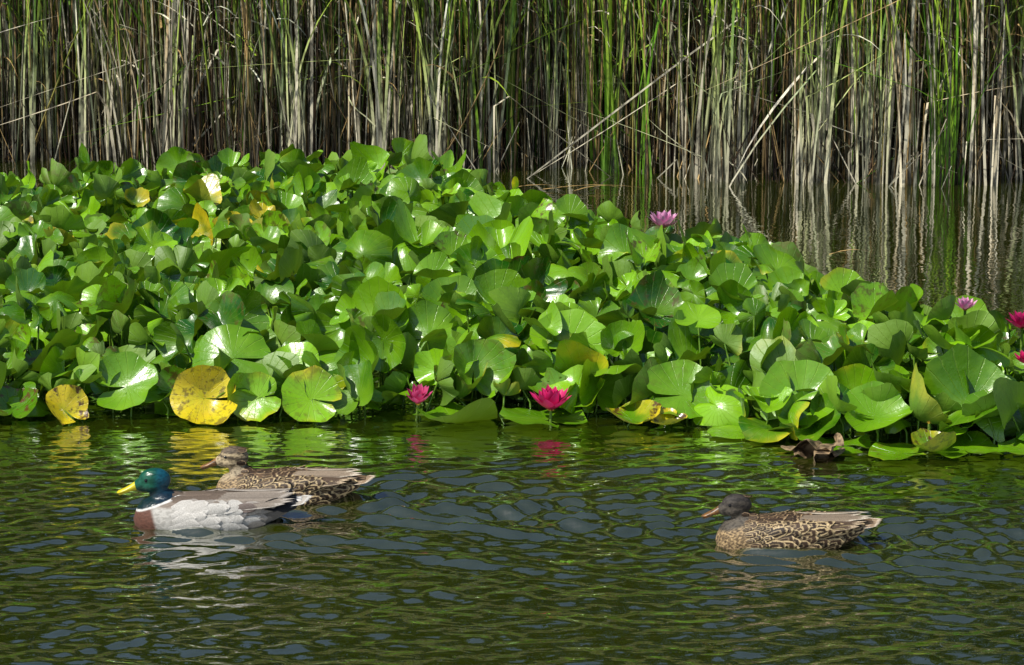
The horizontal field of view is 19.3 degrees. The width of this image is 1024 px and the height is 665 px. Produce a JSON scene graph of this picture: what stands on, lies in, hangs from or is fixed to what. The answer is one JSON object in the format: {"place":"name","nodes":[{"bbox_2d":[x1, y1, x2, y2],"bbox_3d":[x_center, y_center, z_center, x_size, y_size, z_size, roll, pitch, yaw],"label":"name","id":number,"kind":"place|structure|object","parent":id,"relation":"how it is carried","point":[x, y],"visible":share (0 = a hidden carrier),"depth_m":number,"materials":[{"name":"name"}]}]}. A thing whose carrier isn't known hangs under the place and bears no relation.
{"place":"outdoors","nodes":[
{"label":"outdoors","id":0,"kind":"place"},
{"bbox_2d":[0,94,1023,664],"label":"water","id":1,"kind":"structure","parent":0,"point":[498,540],"depth_m":8.39,"materials":[{"name":"green liquid"}]},
{"bbox_2d":[117,468,311,530],"bbox_3d":[-0.837,0.486,8.483,0.553,0.218,0.209,-1,11,-3],"label":"mallard drake","id":2,"kind":"object","parent":1,"relation":"on","point":[162,506],"visible":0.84,"depth_m":8.43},
{"bbox_2d":[200,446,374,505],"bbox_3d":[-0.652,0.434,8.755,0.518,0.207,0.209,1,11,3],"label":"mallard hen","id":3,"kind":"object","parent":1,"relation":"on","point":[321,485],"visible":0.73,"depth_m":8.71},
{"bbox_2d":[406,383,432,419],"bbox_3d":[-0.305,0.253,9.741,0.084,0.167,0.079,24,35,32],"label":"water lily flower","id":4,"kind":"object","parent":1,"relation":"on","point":[418,396],"visible":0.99,"depth_m":9.72,"materials":[{"name":"pink plant"}]},
{"bbox_2d":[0,134,1023,459],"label":"lily pads","id":5,"kind":"object","parent":1,"relation":"on","point":[222,286],"visible":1,"depth_m":10.15,"materials":[{"name":"green plant"}]},
{"bbox_2d":[0,0,1023,188],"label":"reed bed","id":6,"kind":"object","parent":1,"relation":"in","point":[906,86],"visible":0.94,"depth_m":15.18,"materials":[{"name":"green plant"}]},
{"bbox_2d":[530,384,571,422],"bbox_3d":[0.126,0.259,9.689,0.136,0.175,0.141,0,11,-2],"label":"water lily flower","id":7,"kind":"object","parent":1,"relation":"on","point":[549,398],"visible":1,"depth_m":9.66,"materials":[{"name":"pink plant"}]},
{"bbox_2d":[648,210,680,232],"bbox_3d":[0.605,-0.308,12.022,0.130,0.367,0.133,-8,14,-34],"label":"water lily flower","id":8,"kind":"object","parent":1,"relation":"on","point":[664,218],"visible":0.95,"depth_m":11.97,"materials":[{"name":"pink plant"}]},
{"bbox_2d":[519,184,869,254],"bbox_3d":[0.909,-0.551,13.822,0.521,0.020,2.439,-8,14,-35],"label":"reed debris","id":9,"kind":"object","parent":1,"relation":"on","point":[643,187],"visible":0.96,"depth_m":14.60,"materials":[{"name":"brown plant"}]},
{"bbox_2d":[701,493,880,549],"bbox_3d":[0.771,0.536,8.269,0.503,0.194,0.202,0,11,-2],"label":"mallard hen","id":10,"kind":"object","parent":1,"relation":"on","point":[743,526],"visible":0.86,"depth_m":8.21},
{"bbox_2d":[781,439,844,458],"bbox_3d":[0.930,0.355,9.261,0.198,0.071,0.120,0,11,0],"label":"dead leaf","id":11,"kind":"object","parent":1,"relation":"on","point":[805,448],"visible":0.96,"depth_m":9.28,"materials":[{"name":"brown plant"}]},
{"bbox_2d":[813,433,843,460],"bbox_3d":[0.959,0.371,9.217,0.085,0.159,0.084,37,-5,-25],"label":"dead leaf","id":12,"kind":"object","parent":1,"relation":"on","point":[838,438],"visible":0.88,"depth_m":9.22,"materials":[{"name":"brown plant"}]},
{"bbox_2d":[955,296,976,315],"bbox_3d":[1.572,0.035,10.433,0.084,0.322,0.089,-1,11,-6],"label":"water lily flower","id":13,"kind":"object","parent":1,"relation":"on","point":[964,304],"visible":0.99,"depth_m":10.39,"materials":[{"name":"pink plant"}]},
{"bbox_2d":[1005,311,1023,350],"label":"water lily flower","id":14,"kind":"object","parent":1,"relation":"on","point":[1017,319],"visible":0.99,"depth_m":10.23,"materials":[{"name":"pink plant"}]},
{"bbox_2d":[1014,350,1023,362],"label":"water lily flower","id":15,"kind":"object","parent":1,"relation":"on","point":[1020,358],"visible":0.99,"depth_m":9.80,"materials":[{"name":"pink plant"}]}
]}

